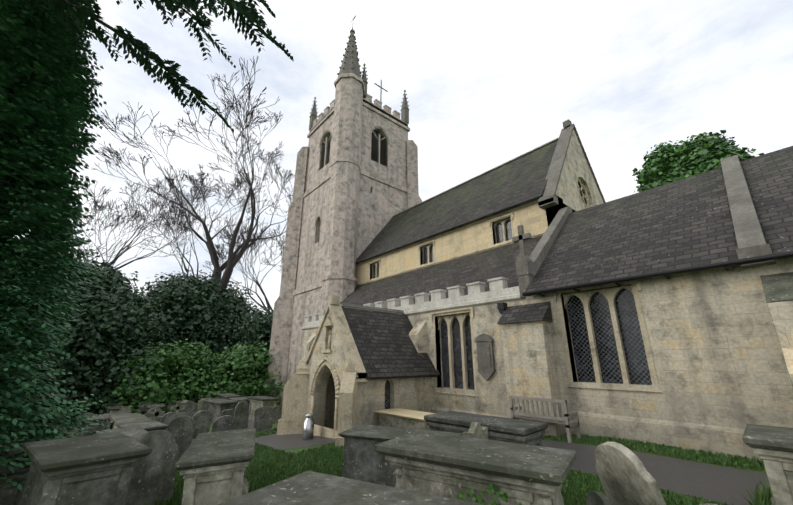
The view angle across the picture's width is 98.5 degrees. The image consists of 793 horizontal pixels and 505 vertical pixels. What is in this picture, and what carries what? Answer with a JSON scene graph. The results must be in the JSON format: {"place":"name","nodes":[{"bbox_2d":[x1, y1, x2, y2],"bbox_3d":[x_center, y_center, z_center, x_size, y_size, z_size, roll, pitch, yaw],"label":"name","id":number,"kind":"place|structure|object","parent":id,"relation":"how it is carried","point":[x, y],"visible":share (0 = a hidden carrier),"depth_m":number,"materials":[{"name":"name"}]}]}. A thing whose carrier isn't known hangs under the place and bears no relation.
{"place":"outdoors","nodes":[
{"label":"outdoors","id":0,"kind":"place"},
{"bbox_2d":[9,0,293,132],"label":"tree branches","id":1,"kind":"object","parent":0,"point":[249,12],"depth_m":7.02,"materials":[{"name":"green plant"}]},
{"bbox_2d":[342,303,403,313],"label":"porch ridge","id":2,"kind":"structure","parent":0,"point":[370,307],"depth_m":13.62,"materials":[{"name":"grey stone"}]},
{"bbox_2d":[324,373,432,427],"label":"porch side walls","id":3,"kind":"structure","parent":0,"point":[412,394],"depth_m":11.85,"materials":[{"name":"beige stone"}]},
{"bbox_2d":[385,380,389,408],"bbox_3d":[-0.377,4.801,11.590,0.700,1.100,0.001,14,-22,-38],"label":"window","id":4,"kind":"structure","parent":3,"relation":"in","point":[387,394],"depth_m":11.63,"materials":[{"name":"black glass"}]},
{"bbox_2d":[341,306,440,379],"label":"porch roof","id":5,"kind":"structure","parent":3,"relation":"on","point":[386,348],"depth_m":12.39,"materials":[{"name":"grey tile"}]},
{"bbox_2d":[372,131,384,164],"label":"window","id":6,"kind":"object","parent":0,"point":[376,149],"depth_m":30.98,"materials":[{"name":"black glass"}]},
{"bbox_2d":[13,0,792,317],"label":"sky","id":7,"kind":"structure","parent":0,"point":[487,84],"materials":[{"name":"white"}]},
{"bbox_2d":[301,297,526,415],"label":"aisle wall","id":8,"kind":"structure","parent":0,"point":[490,397],"depth_m":11.44,"materials":[{"name":"beige stone"}]},
{"bbox_2d":[297,321,426,369],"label":"aisle buttresses","id":9,"kind":"structure","parent":8,"relation":"attached to","point":[418,334],"depth_m":13.44,"materials":[{"name":"beige stone"}]},
{"bbox_2d":[302,277,521,329],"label":"battlements","id":10,"kind":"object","parent":8,"relation":"on","point":[500,291],"depth_m":12.88,"materials":[{"name":"grey stone"}]},
{"bbox_2d":[430,307,476,395],"bbox_3d":[-0.549,4.507,15.404,0.370,2.920,10.290,14,-22,-38],"label":"window frame","id":11,"kind":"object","parent":8,"relation":"attached to","point":[449,318],"depth_m":12.53,"materials":[{"name":"beige stone"}]},
{"bbox_2d":[441,315,474,389],"bbox_3d":[2.296,3.591,12.554,0.001,2.800,1.900,14,-22,-38],"label":"window","id":12,"kind":"structure","parent":11,"relation":"in","point":[458,372],"depth_m":12.58,"materials":[{"name":"black glass"}]},
{"bbox_2d":[431,406,506,417],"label":"aisle plinth","id":13,"kind":"structure","parent":8,"relation":"attached to","point":[437,409],"depth_m":11.86,"materials":[{"name":"beige stone"}]},
{"bbox_2d":[474,334,495,380],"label":"monument wall","id":14,"kind":"structure","parent":8,"relation":"attached to","point":[486,370],"depth_m":11.17,"materials":[{"name":"stone"}]},
{"bbox_2d":[137,405,773,504],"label":"ground","id":15,"kind":"structure","parent":0,"point":[275,425],"depth_m":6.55,"materials":[{"name":"green plant"}]},
{"bbox_2d":[0,449,30,504],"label":"tomb body","id":16,"kind":"object","parent":15,"relation":"on","point":[10,493],"visible":0.46,"depth_m":5.87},
{"bbox_2d":[1,313,70,425],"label":"holly bush","id":17,"kind":"object","parent":15,"relation":"on","point":[40,363],"visible":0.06,"depth_m":19.40,"materials":[{"name":"green plant"}]},
{"bbox_2d":[0,0,110,503],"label":"cypress tree","id":18,"kind":"object","parent":15,"relation":"on","point":[51,63],"depth_m":6.79,"materials":[{"name":"green plant"}]},
{"bbox_2d":[18,432,151,504],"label":"chest tomb","id":19,"kind":"object","parent":15,"relation":"on","point":[91,470],"visible":1,"depth_m":4.93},
{"bbox_2d":[2,254,181,428],"bbox_3d":[-26.296,7.481,26.287,16.260,15.051,17.737,14,-22,-38],"label":"bush","id":20,"kind":"object","parent":15,"relation":"on","point":[106,311],"visible":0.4,"depth_m":24.30,"materials":[{"name":"green plant"}]},
{"bbox_2d":[77,414,108,436],"bbox_3d":[-12.152,7.174,13.543,0.985,1.198,1.979,12,-23,-37],"label":"tomb body","id":21,"kind":"object","parent":15,"relation":"on","point":[102,418],"visible":0.17,"depth_m":13.19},
{"bbox_2d":[79,424,108,436],"bbox_3d":[-9.429,6.062,10.546,0.100,1.405,0.683,-13,-20,37],"label":"head","id":22,"kind":"object","parent":15,"relation":"on","point":[95,428],"visible":0.21,"depth_m":10.62},
{"bbox_2d":[104,405,123,413],"bbox_3d":[-17.690,10.242,21.310,1.959,1.134,0.926,-17,-26,42],"label":"tomb body","id":23,"kind":"object","parent":15,"relation":"on","point":[113,409],"visible":0.42,"depth_m":21.02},
{"bbox_2d":[105,412,127,427],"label":"tomb","id":24,"kind":"object","parent":15,"relation":"on","point":[107,422],"visible":0.06,"depth_m":17.54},
{"bbox_2d":[96,427,147,440],"bbox_3d":[-7.277,5.335,9.002,1.800,1.012,1.031,-14,-23,42],"label":"chest tomb","id":25,"kind":"object","parent":15,"relation":"on","point":[135,433],"visible":0.15,"depth_m":9.36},
{"bbox_2d":[109,413,138,428],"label":"tomb","id":26,"kind":"object","parent":15,"relation":"on","point":[111,421],"visible":0.15,"depth_m":14.22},
{"bbox_2d":[118,406,130,412],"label":"head","id":27,"kind":"object","parent":15,"relation":"on","point":[125,409],"visible":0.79,"depth_m":20.29},
{"bbox_2d":[66,179,196,271],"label":"bare tree","id":28,"kind":"object","parent":15,"relation":"on","point":[132,215],"visible":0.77,"depth_m":46.49,"materials":[{"name":"brown plant"}]},
{"bbox_2d":[111,414,151,428],"bbox_3d":[-9.543,6.510,12.138,1.964,1.123,0.938,-15,-22,42],"label":"chest tomb","id":29,"kind":"object","parent":15,"relation":"on","point":[128,419],"visible":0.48,"depth_m":12.17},
{"bbox_2d":[114,419,168,431],"bbox_3d":[-8.560,6.216,11.309,2.007,0.999,1.050,-15,-23,39],"label":"chest tomb","id":30,"kind":"object","parent":15,"relation":"on","point":[152,425],"visible":0.1,"depth_m":11.15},
{"bbox_2d":[138,401,151,414],"bbox_3d":[-16.618,10.557,22.466,0.100,1.462,0.730,-11,-17,37],"label":"head","id":31,"kind":"object","parent":15,"relation":"on","point":[142,408],"visible":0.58,"depth_m":22.45},
{"bbox_2d":[125,430,177,504],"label":"headstone","id":32,"kind":"object","parent":15,"relation":"on","point":[153,476],"visible":0.77,"depth_m":5.92,"materials":[{"name":"grey stone"}]},
{"bbox_2d":[144,407,162,417],"bbox_3d":[-11.521,8.064,16.097,0.734,1.389,0.100,14,-21,-38],"label":"head","id":33,"kind":"object","parent":15,"relation":"on","point":[150,410],"visible":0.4,"depth_m":16.12},
{"bbox_2d":[146,404,165,410],"bbox_3d":[-15.246,10.144,21.472,0.937,0.980,1.825,13,-23,-35],"label":"gravestone","id":34,"kind":"object","parent":15,"relation":"on","point":[162,406],"visible":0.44,"depth_m":21.16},
{"bbox_2d":[148,405,164,420],"bbox_3d":[-10.115,7.134,14.285,0.560,1.350,0.400,14,-22,-38],"label":"stone cross","id":35,"kind":"object","parent":15,"relation":"on","point":[156,413],"visible":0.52,"depth_m":14.36,"materials":[{"name":"grey stone"}]},
{"bbox_2d":[96,338,227,414],"bbox_3d":[-17.904,10.181,27.246,9.197,6.347,10.092,14,-22,-38],"label":"laurel bush","id":36,"kind":"object","parent":15,"relation":"on","point":[184,370],"visible":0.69,"depth_m":25.01,"materials":[{"name":"green plant"}]},
{"bbox_2d":[160,412,178,430],"bbox_3d":[-8.568,6.720,12.788,0.100,1.364,0.605,-13,-22,36],"label":"head","id":37,"kind":"object","parent":15,"relation":"on","point":[167,418],"visible":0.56,"depth_m":12.84},
{"bbox_2d":[166,402,175,412],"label":"head","id":38,"kind":"object","parent":15,"relation":"on","point":[172,404],"visible":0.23,"depth_m":23.65},
{"bbox_2d":[171,401,184,412],"bbox_3d":[-10.836,8.041,16.807,0.560,1.350,0.400,14,-22,-38],"label":"stone cross","id":39,"kind":"object","parent":15,"relation":"on","point":[177,407],"visible":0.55,"depth_m":16.89,"materials":[{"name":"grey stone"}]},
{"bbox_2d":[94,268,266,386],"bbox_3d":[-22.655,10.255,37.574,19.156,15.942,19.973,14,-22,-38],"label":"bush","id":40,"kind":"object","parent":15,"relation":"on","point":[192,306],"visible":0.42,"depth_m":34.12,"materials":[{"name":"green plant"}]},
{"bbox_2d":[167,416,194,456],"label":"headstones","id":41,"kind":"object","parent":15,"relation":"on","point":[181,429],"visible":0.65,"depth_m":10.19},
{"bbox_2d":[174,402,187,412],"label":"head","id":42,"kind":"object","parent":15,"relation":"on","point":[185,404],"visible":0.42,"depth_m":18.97},
{"bbox_2d":[126,189,236,280],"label":"bare tree","id":43,"kind":"object","parent":15,"relation":"on","point":[183,256],"visible":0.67,"depth_m":55.31,"materials":[{"name":"grey plant"}]},
{"bbox_2d":[178,412,187,415],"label":"head","id":44,"kind":"object","parent":15,"relation":"on","point":[183,414],"visible":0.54,"depth_m":16.90},
{"bbox_2d":[186,400,193,415],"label":"head","id":45,"kind":"object","parent":15,"relation":"on","point":[190,409],"visible":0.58,"depth_m":21.06},
{"bbox_2d":[93,56,294,322],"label":"bare tree","id":46,"kind":"object","parent":15,"relation":"on","point":[229,264],"visible":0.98,"depth_m":40.34,"materials":[{"name":"brown plant"}]},
{"bbox_2d":[192,410,211,438],"bbox_3d":[-7.651,6.842,13.294,0.707,1.296,0.100,16,-16,-41],"label":"head","id":47,"kind":"object","parent":15,"relation":"on","point":[202,418],"visible":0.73,"depth_m":13.32},
{"bbox_2d":[197,398,210,410],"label":"head","id":48,"kind":"object","parent":15,"relation":"on","point":[201,405],"visible":0.4,"depth_m":19.38},
{"bbox_2d":[174,428,255,504],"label":"chest tomb","id":49,"kind":"object","parent":15,"relation":"on","point":[211,467],"visible":1,"depth_m":4.92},
{"bbox_2d":[204,399,238,423],"bbox_3d":[-9.232,8.322,17.793,2.053,1.116,0.933,-15,-22,39],"label":"chest tomb","id":50,"kind":"object","parent":15,"relation":"on","point":[215,408],"visible":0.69,"depth_m":17.46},
{"bbox_2d":[211,416,235,431],"bbox_3d":[-5.338,5.710,10.457,0.679,1.289,0.100,15,-26,-35],"label":"head","id":51,"kind":"object","parent":15,"relation":"on","point":[224,423],"visible":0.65,"depth_m":10.56},
{"bbox_2d":[221,409,233,417],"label":"head","id":52,"kind":"object","parent":15,"relation":"on","point":[230,412],"visible":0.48,"depth_m":16.40},
{"bbox_2d":[216,393,241,399],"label":"chest tomb","id":53,"kind":"object","parent":15,"relation":"on","point":[226,395],"visible":0.27,"depth_m":22.36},
{"bbox_2d":[228,397,249,409],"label":"chest tomb","id":54,"kind":"object","parent":15,"relation":"on","point":[239,399],"visible":0.06,"depth_m":18.15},
{"bbox_2d":[198,342,283,405],"bbox_3d":[-12.451,10.472,28.340,7.684,6.017,7.574,14,-22,-38],"label":"laurel bush","id":55,"kind":"object","parent":15,"relation":"on","point":[244,367],"visible":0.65,"depth_m":26.44,"materials":[{"name":"green plant"}]},
{"bbox_2d":[234,401,248,429],"bbox_3d":[-6.640,7.104,14.589,0.581,1.427,0.100,12,-18,-42],"label":"head","id":56,"kind":"object","parent":15,"relation":"on","point":[241,412],"visible":0.83,"depth_m":14.59},
{"bbox_2d":[210,305,273,377],"bbox_3d":[-13.307,10.984,34.715,13.350,10.792,13.757,14,-22,-38],"label":"bush","id":57,"kind":"object","parent":15,"relation":"on","point":[260,326],"visible":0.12,"depth_m":32.41,"materials":[{"name":"green plant"}]},
{"bbox_2d":[203,213,284,313],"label":"bare tree","id":58,"kind":"object","parent":15,"relation":"on","point":[239,237],"visible":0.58,"depth_m":43.62,"materials":[{"name":"brown plant"}]},
{"bbox_2d":[253,406,272,430],"bbox_3d":[-5.336,6.809,13.655,0.719,1.163,0.100,12,-27,-37],"label":"head","id":59,"kind":"object","parent":15,"relation":"on","point":[263,417],"visible":0.71,"depth_m":13.67},
{"bbox_2d":[247,396,279,419],"bbox_3d":[-6.886,7.999,17.434,0.942,1.135,1.838,19,-26,-41],"label":"chest tomb","id":60,"kind":"object","parent":15,"relation":"on","point":[256,402],"visible":0.56,"depth_m":17.20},
{"bbox_2d":[272,406,281,423],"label":"head","id":61,"kind":"object","parent":15,"relation":"on","point":[277,412],"visible":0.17,"depth_m":15.46},
{"bbox_2d":[277,295,367,446],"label":"porch trim","id":62,"kind":"structure","parent":15,"relation":"on","point":[294,410],"depth_m":11.88,"materials":[{"name":"beige stone"}]},
{"bbox_2d":[306,310,362,426],"bbox_3d":[-2.248,4.371,11.876,0.450,4.893,3.100,14,-22,-38],"label":"porch front","id":63,"kind":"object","parent":62,"relation":"attached to","point":[336,356],"visible":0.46,"depth_m":12.13,"materials":[{"name":"stone"}]},
{"bbox_2d":[320,73,364,312],"bbox_3d":[-4.094,-1.759,25.893,2.513,27.400,2.513,14,-22,-38],"label":"stair turret","id":64,"kind":"object","parent":15,"relation":"on","point":[339,278],"visible":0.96,"depth_m":25.92,"materials":[{"name":"stone"}]},
{"bbox_2d":[337,27,362,79],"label":"spire","id":65,"kind":"structure","parent":64,"relation":"on","point":[350,62],"depth_m":30.06,"materials":[{"name":"grey stone"}]},
{"bbox_2d":[266,140,421,404],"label":"tower buttresses","id":66,"kind":"structure","parent":15,"relation":"on","point":[281,327],"depth_m":30.29,"materials":[{"name":"beige stone"}]},
{"bbox_2d":[286,100,407,382],"bbox_3d":[-3.870,0.131,30.410,7.400,26.500,7.800,14,-22,-38],"label":"tower shaft","id":67,"kind":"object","parent":15,"relation":"on","point":[380,204],"visible":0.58,"depth_m":29.29,"materials":[{"name":"beige stone"}]},
{"bbox_2d":[293,102,409,294],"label":"stone trim","id":68,"kind":"structure","parent":67,"relation":"attached to","point":[320,183],"depth_m":30.60,"materials":[{"name":"beige stone"}]},
{"bbox_2d":[320,131,386,168],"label":"belfry windows","id":69,"kind":"structure","parent":67,"relation":"in","point":[328,151],"depth_m":30.85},
{"bbox_2d":[309,94,407,132],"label":"battlements","id":70,"kind":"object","parent":67,"relation":"on","point":[377,104],"depth_m":32.42,"materials":[{"name":"grey stone"}]},
{"bbox_2d":[309,90,409,130],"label":"pinnacles","id":71,"kind":"object","parent":67,"relation":"on","point":[404,110],"visible":0.73,"depth_m":34.67,"materials":[{"name":"grey stone"}]},
{"bbox_2d":[361,63,367,97],"bbox_3d":[-2.968,-15.762,31.167,0.550,3.680,0.550,14,-22,-38],"label":"pinnacle","id":72,"kind":"object","parent":67,"relation":"on","point":[364,77],"visible":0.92,"depth_m":30.96,"materials":[{"name":"grey stone"}]},
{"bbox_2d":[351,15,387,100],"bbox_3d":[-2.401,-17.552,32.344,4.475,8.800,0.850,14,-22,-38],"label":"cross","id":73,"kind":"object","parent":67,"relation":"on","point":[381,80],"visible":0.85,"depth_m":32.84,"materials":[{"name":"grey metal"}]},
{"bbox_2d":[218,471,482,504],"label":"chest tomb","id":74,"kind":"object","parent":15,"relation":"on","point":[310,488],"visible":1,"depth_m":3.05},
{"bbox_2d":[338,424,461,486],"bbox_3d":[0.079,3.630,5.803,2.000,1.027,0.900,-4,-18,16],"label":"chest tomb","id":75,"kind":"object","parent":15,"relation":"on","point":[364,460],"visible":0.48,"depth_m":5.68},
{"bbox_2d":[324,235,542,312],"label":"aisle roof","id":76,"kind":"structure","parent":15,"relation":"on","point":[486,265],"depth_m":16.50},
{"bbox_2d":[375,431,576,504],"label":"chest tomb","id":77,"kind":"object","parent":15,"relation":"on","point":[447,466],"visible":0.9,"depth_m":3.78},
{"bbox_2d":[456,483,521,504],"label":"ivy leaves","id":78,"kind":"object","parent":77,"relation":"attached to","point":[488,490],"visible":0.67,"depth_m":3.55,"materials":[{"name":"green plant"}]},
{"bbox_2d":[463,422,488,439],"bbox_3d":[1.345,3.513,5.638,0.120,1.298,0.700,-14,-22,37],"label":"gravestone","id":79,"kind":"object","parent":15,"relation":"on","point":[477,430],"visible":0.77,"depth_m":5.75,"materials":[{"name":"grey stone"}]},
{"bbox_2d":[424,411,547,446],"bbox_3d":[1.765,3.879,6.939,1.000,0.926,2.300,17,-24,-42],"label":"chest tomb","id":80,"kind":"object","parent":15,"relation":"on","point":[511,430],"visible":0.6,"depth_m":6.64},
{"bbox_2d":[497,302,506,313],"bbox_3d":[3.367,3.404,10.399,0.293,3.733,0.220,14,-22,-38],"label":"hopper","id":81,"kind":"object","parent":15,"relation":"on","point":[502,307],"visible":0.31,"depth_m":10.86,"materials":[{"name":"black metal"}]},
{"bbox_2d":[501,321,565,437],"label":"buttress","id":82,"kind":"structure","parent":15,"relation":"on","point":[529,361],"depth_m":9.47,"materials":[{"name":"stone"}]},
{"bbox_2d":[497,301,552,323],"bbox_3d":[3.749,1.796,10.142,0.620,0.580,1.440,14,-22,-38],"label":"junction buttress cap","id":83,"kind":"object","parent":82,"relation":"on","point":[541,311],"visible":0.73,"depth_m":10.01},
{"bbox_2d":[509,396,580,442],"bbox_3d":[3.734,4.195,8.684,0.580,0.950,1.500,14,-22,-38],"label":"bench","id":84,"kind":"object","parent":15,"relation":"on","point":[567,422],"visible":0.94,"depth_m":8.41,"materials":[{"name":"grey wood"}]},
{"bbox_2d":[586,491,611,504],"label":"headstone","id":85,"kind":"object","parent":15,"relation":"on","point":[596,498],"visible":1,"depth_m":3.81,"materials":[{"name":"grey stone"}]},
{"bbox_2d":[595,441,665,504],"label":"headstone","id":86,"kind":"object","parent":15,"relation":"on","point":[625,476],"visible":1,"depth_m":3.87,"materials":[{"name":"grey stone"}]},
{"bbox_2d":[525,146,792,291],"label":"roof","id":87,"kind":"structure","parent":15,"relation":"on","point":[684,223],"depth_m":9.37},
{"bbox_2d":[512,225,534,275],"bbox_3d":[4.107,-0.069,11.078,0.400,1.700,0.600,14,-22,-38],"label":"stone cross","id":88,"kind":"object","parent":87,"relation":"attached to","point":[524,262],"visible":0.96,"depth_m":10.90,"materials":[{"name":"stone"}]},
{"bbox_2d":[518,206,572,297],"bbox_3d":[5.601,-0.228,12.475,4.300,4.200,0.360,14,-22,-38],"label":"gable coping","id":89,"kind":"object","parent":87,"relation":"on","point":[537,256],"visible":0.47,"depth_m":12.01,"materials":[{"name":"grey stone"}]},
{"bbox_2d":[631,130,763,191],"bbox_3d":[27.898,0.206,30.276,9.699,23.277,10.695,14,-22,-38],"label":"tree","id":90,"kind":"object","parent":15,"relation":"on","point":[666,164],"visible":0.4,"depth_m":30.72,"materials":[{"name":"green plant"}]},
{"bbox_2d":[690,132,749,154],"bbox_3d":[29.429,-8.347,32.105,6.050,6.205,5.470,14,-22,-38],"label":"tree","id":91,"kind":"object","parent":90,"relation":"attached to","point":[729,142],"depth_m":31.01,"materials":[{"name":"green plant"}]},
{"bbox_2d":[742,424,792,504],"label":"chest tomb","id":92,"kind":"object","parent":15,"relation":"on","point":[771,447],"visible":1,"depth_m":3.94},
{"bbox_2d":[760,272,792,385],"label":"buttress","id":93,"kind":"structure","parent":15,"relation":"on","point":[778,287],"depth_m":6.27,"materials":[{"name":"stone"}]},
{"bbox_2d":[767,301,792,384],"bbox_3d":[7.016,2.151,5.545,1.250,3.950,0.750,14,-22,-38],"label":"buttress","id":94,"kind":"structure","parent":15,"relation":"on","point":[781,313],"depth_m":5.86,"materials":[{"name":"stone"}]},
{"bbox_3d":[8.622,5.968,24.045,4.700,10.550,15.050,14,-22,-38],"label":"nave","id":95,"kind":"object","parent":15,"relation":"on","visible":0},
{"bbox_2d":[356,196,563,285],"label":"clerestory wall","id":96,"kind":"structure","parent":95,"relation":"attached to","point":[532,219],"depth_m":18.18,"materials":[{"name":"beige stone"}]},
{"bbox_2d":[373,264,378,278],"bbox_3d":[-1.314,1.293,23.846,0.001,1.250,1.120,14,-22,-38],"label":"clerestory glass","id":97,"kind":"object","parent":96,"relation":"attached to","point":[374,271],"depth_m":24.06,"materials":[{"name":"grey glass"}]},
{"bbox_2d":[424,245,432,263],"bbox_3d":[1.979,0.147,20.194,0.001,1.250,1.120,14,-22,-38],"label":"clerestory glass","id":98,"kind":"object","parent":96,"relation":"attached to","point":[426,255],"depth_m":20.31,"materials":[{"name":"grey glass"}]},
{"bbox_2d":[356,195,555,284],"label":"clerestory trim","id":99,"kind":"structure","parent":96,"relation":"attached to","point":[502,222],"depth_m":18.40,"materials":[{"name":"beige stone"}]},
{"bbox_2d":[356,140,557,263],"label":"nave roof","id":100,"kind":"structure","parent":96,"relation":"on","point":[520,181],"depth_m":20.03,"materials":[{"name":"grey tile"}]},
{"bbox_2d":[495,219,512,242],"bbox_3d":[5.272,-1.000,16.541,0.001,1.250,1.120,14,-22,-38],"label":"clerestory glass","id":101,"kind":"object","parent":96,"relation":"attached to","point":[499,233],"depth_m":16.60,"materials":[{"name":"grey glass"}]},
{"bbox_2d":[577,179,588,207],"bbox_3d":[9.419,-2.994,17.450,1.739,1.726,0.100,14,-22,-38],"label":"window tracery","id":102,"kind":"object","parent":95,"relation":"attached to","point":[585,196],"visible":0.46,"depth_m":17.70,"materials":[{"name":"beige stone"}]},
{"bbox_2d":[392,137,558,216],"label":"roof ridge","id":103,"kind":"structure","parent":0,"point":[526,153],"depth_m":22.43,"materials":[{"name":"grey stone"}]},
{"bbox_2d":[244,420,769,504],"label":"church path","id":104,"kind":"structure","parent":0,"point":[719,484],"depth_m":5.69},
{"bbox_2d":[303,413,313,439],"bbox_3d":[-2.858,5.654,11.131,0.340,0.730,0.340,-1,-17,3],"label":"milk churn","id":105,"kind":"object","parent":104,"relation":"on","point":[308,429],"visible":0.98,"depth_m":11.00,"materials":[{"name":"metal"}]},
{"bbox_2d":[374,408,435,429],"bbox_3d":[0.403,5.210,10.270,1.000,0.726,2.200,15,-23,-40],"label":"chest tomb","id":106,"kind":"object","parent":104,"relation":"on","point":[402,418],"visible":0.4,"depth_m":10.15,"materials":[{"name":"stone"}]},
{"bbox_2d":[546,129,603,224],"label":"gable wall","id":107,"kind":"structure","parent":0,"point":[575,167],"depth_m":17.02,"materials":[{"name":"beige stone"}]},
{"bbox_2d":[538,119,605,209],"bbox_3d":[9.393,-4.208,17.863,8.100,6.238,0.680,14,-22,-38],"label":"gable coping","id":108,"kind":"object","parent":107,"relation":"on","point":[548,199],"visible":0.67,"depth_m":16.39,"materials":[{"name":"grey stone"}]},
{"bbox_2d":[526,257,792,428],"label":"chapel wall","id":109,"kind":"structure","parent":0,"point":[717,354],"depth_m":7.21,"materials":[{"name":"beige stone"}]},
{"bbox_2d":[553,279,661,391],"bbox_3d":[7.658,1.284,6.223,0.370,2.650,9.280,14,-22,-38],"label":"window frame","id":110,"kind":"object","parent":109,"relation":"attached to","point":[634,288],"depth_m":8.83,"materials":[{"name":"beige stone"}]},
{"bbox_2d":[567,288,651,384],"bbox_3d":[5.467,2.161,8.915,0.001,2.450,1.850,14,-22,-38],"label":"window glass","id":111,"kind":"object","parent":110,"relation":"in","point":[634,350],"visible":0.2,"depth_m":8.83,"materials":[{"name":"grey glass"}]},
{"bbox_2d":[522,251,792,296],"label":"gutter","id":112,"kind":"object","parent":109,"relation":"attached to","point":[724,264],"visible":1,"depth_m":7.60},
{"bbox_2d":[565,410,761,459],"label":"wall plinth","id":113,"kind":"structure","parent":109,"relation":"attached to","point":[713,439],"depth_m":7.33,"materials":[{"name":"beige stone"}]},
{"bbox_2d":[720,155,775,268],"bbox_3d":[8.690,-1.382,8.648,4.430,4.250,0.470,14,-22,-38],"label":"roof coping","id":114,"kind":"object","parent":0,"point":[750,239],"depth_m":7.68,"materials":[{"name":"grey stone"}]}
]}

